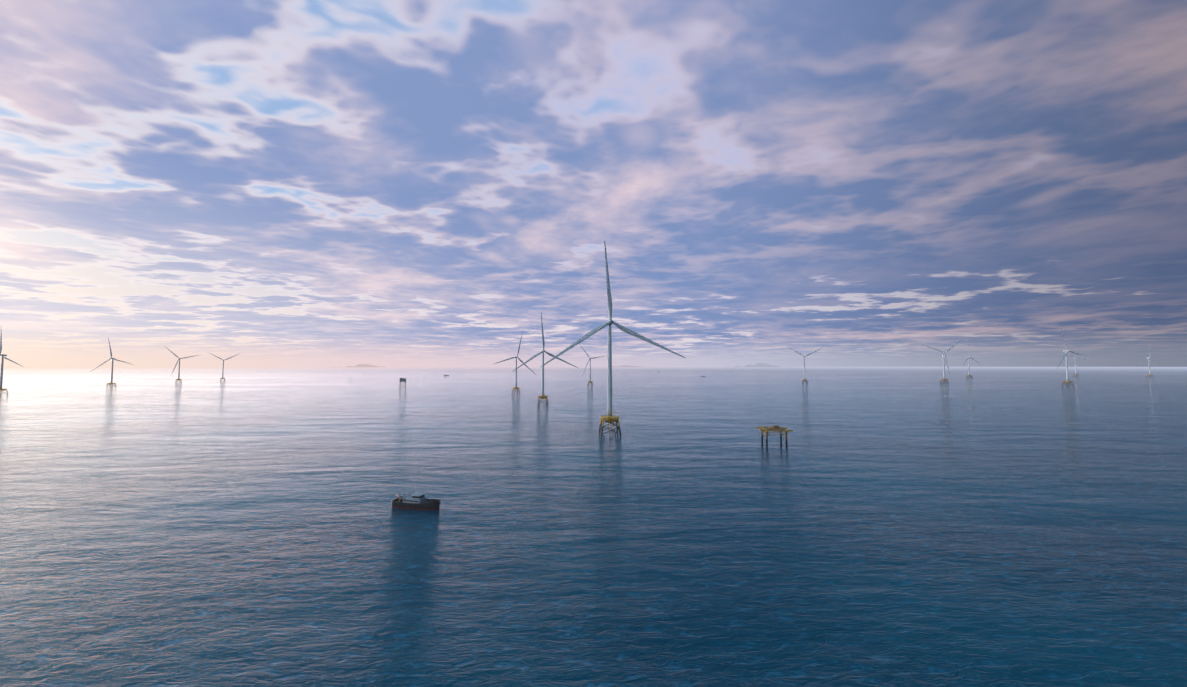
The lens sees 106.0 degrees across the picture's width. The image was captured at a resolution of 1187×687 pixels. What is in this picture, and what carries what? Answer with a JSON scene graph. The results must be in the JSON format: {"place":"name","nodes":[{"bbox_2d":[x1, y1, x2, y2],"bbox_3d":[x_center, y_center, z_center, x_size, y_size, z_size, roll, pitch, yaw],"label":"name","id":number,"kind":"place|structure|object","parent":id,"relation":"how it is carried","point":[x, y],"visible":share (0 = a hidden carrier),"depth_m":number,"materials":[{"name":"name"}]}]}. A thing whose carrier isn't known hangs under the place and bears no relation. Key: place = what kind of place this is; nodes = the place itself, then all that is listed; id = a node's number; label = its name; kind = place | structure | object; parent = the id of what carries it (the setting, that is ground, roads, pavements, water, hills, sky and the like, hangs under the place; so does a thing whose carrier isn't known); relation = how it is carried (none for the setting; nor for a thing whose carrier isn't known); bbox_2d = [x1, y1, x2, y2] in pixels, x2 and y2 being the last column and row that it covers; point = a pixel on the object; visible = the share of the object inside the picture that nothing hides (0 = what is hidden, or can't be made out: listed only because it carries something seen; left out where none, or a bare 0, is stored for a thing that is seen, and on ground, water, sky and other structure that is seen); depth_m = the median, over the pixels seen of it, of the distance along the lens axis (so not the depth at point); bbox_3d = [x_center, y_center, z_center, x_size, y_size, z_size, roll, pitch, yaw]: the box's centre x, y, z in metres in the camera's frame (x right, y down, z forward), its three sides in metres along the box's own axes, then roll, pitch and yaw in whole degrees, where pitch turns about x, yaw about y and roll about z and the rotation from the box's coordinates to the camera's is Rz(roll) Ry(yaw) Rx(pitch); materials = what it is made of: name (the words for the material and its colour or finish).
{"place":"outdoors","nodes":[
{"label":"outdoors","id":0,"kind":"place"},
{"bbox_2d":[346,364,378,366],"bbox_3d":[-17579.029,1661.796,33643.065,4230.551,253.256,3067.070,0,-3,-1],"label":"island terrain","id":1,"kind":"structure","parent":0,"point":[363,365],"depth_m":33394.70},
{"bbox_2d":[0,367,1186,686],"bbox_3d":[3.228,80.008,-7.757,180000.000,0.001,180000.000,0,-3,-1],"label":"sea water","id":2,"kind":"structure","parent":0,"point":[688,527],"depth_m":222.64,"materials":[{"name":"blue liquid"}]},
{"bbox_2d":[0,331,22,394],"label":"wind turbine","id":3,"kind":"object","parent":2,"relation":"on","point":[1,372],"visible":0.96,"depth_m":1257.53,"materials":[{"name":"metal"}]},
{"bbox_2d":[90,338,132,387],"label":"wind turbine","id":4,"kind":"object","parent":2,"relation":"on","point":[112,383],"visible":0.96,"depth_m":1683.31,"materials":[{"name":"metal"}]},
{"bbox_2d":[167,348,197,382],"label":"wind turbine","id":5,"kind":"object","parent":2,"relation":"on","point":[179,366],"visible":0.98,"depth_m":2167.57,"materials":[{"name":"metal"}]},
{"bbox_2d":[212,354,237,380],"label":"wind turbine","id":6,"kind":"object","parent":2,"relation":"on","point":[223,366],"visible":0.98,"depth_m":2431.48,"materials":[{"name":"metal"}]},
{"bbox_2d":[399,378,406,385],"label":"offshore substation","id":7,"kind":"object","parent":2,"relation":"in","point":[402,380],"visible":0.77,"depth_m":1846.19,"materials":[{"name":"grey metal"}]},
{"bbox_2d":[391,489,440,509],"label":"work boat","id":8,"kind":"object","parent":2,"relation":"on","point":[417,501],"visible":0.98,"depth_m":252.22,"materials":[{"name":"black metal"}]},
{"bbox_2d":[494,332,534,392],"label":"wind turbine","id":9,"kind":"object","parent":2,"relation":"on","point":[516,387],"visible":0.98,"depth_m":1334.36,"materials":[{"name":"metal"}]},
{"bbox_2d":[512,313,577,404],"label":"wind turbine","id":10,"kind":"object","parent":2,"relation":"on","point":[542,397],"visible":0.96,"depth_m":943.92,"materials":[{"name":"metal"}]},
{"bbox_2d":[579,344,603,384],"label":"wind turbine","id":11,"kind":"object","parent":2,"relation":"on","point":[590,381],"visible":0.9,"depth_m":1864.64,"materials":[{"name":"metal"}]},
{"bbox_2d":[541,240,684,435],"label":"wind turbine","id":12,"kind":"object","parent":2,"relation":"in","point":[610,418],"visible":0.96,"depth_m":527.41,"materials":[{"name":"metal"}]},
{"bbox_2d":[755,425,792,445],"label":"offshore platform","id":13,"kind":"structure","parent":2,"relation":"in","point":[775,428],"depth_m":452.18,"materials":[{"name":"metal"}]},
{"bbox_2d":[787,346,822,383],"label":"wind turbine","id":14,"kind":"object","parent":2,"relation":"on","point":[804,379],"visible":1,"depth_m":2063.43,"materials":[{"name":"metal"}]},
{"bbox_2d":[921,338,964,383],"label":"wind turbine","id":15,"kind":"object","parent":2,"relation":"on","point":[944,356],"visible":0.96,"depth_m":2026.84,"materials":[{"name":"metal"}]},
{"bbox_2d":[963,344,979,378],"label":"wind turbine","id":16,"kind":"object","parent":2,"relation":"on","point":[968,376],"visible":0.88,"depth_m":2917.66,"materials":[{"name":"metal"}]},
{"bbox_2d":[1058,329,1091,386],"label":"wind turbine","id":17,"kind":"object","parent":2,"relation":"on","point":[1065,357],"visible":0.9,"depth_m":1768.17,"materials":[{"name":"metal"}]},
{"bbox_2d":[1070,347,1085,376],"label":"wind turbine","id":18,"kind":"object","parent":2,"relation":"on","point":[1075,374],"visible":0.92,"depth_m":3358.46,"materials":[{"name":"metal"}]},
{"bbox_2d":[1140,344,1159,376],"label":"wind turbine","id":19,"kind":"object","parent":2,"relation":"on","point":[1149,374],"visible":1,"depth_m":3224.62,"materials":[{"name":"metal"}]},
{"bbox_2d":[0,0,1186,366],"label":"sky","id":20,"kind":"structure","parent":0,"point":[267,183],"materials":[{"name":"blue"}]},
{"bbox_2d":[612,365,641,366],"bbox_3d":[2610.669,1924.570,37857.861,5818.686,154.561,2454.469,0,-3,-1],"label":"island terrain","id":21,"kind":"structure","parent":0,"point":[626,366],"depth_m":37265.80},
{"bbox_2d":[735,363,779,366],"bbox_3d":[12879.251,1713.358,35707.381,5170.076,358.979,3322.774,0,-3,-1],"label":"island terrain","id":22,"kind":"structure","parent":0,"point":[761,365],"depth_m":35061.69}
]}

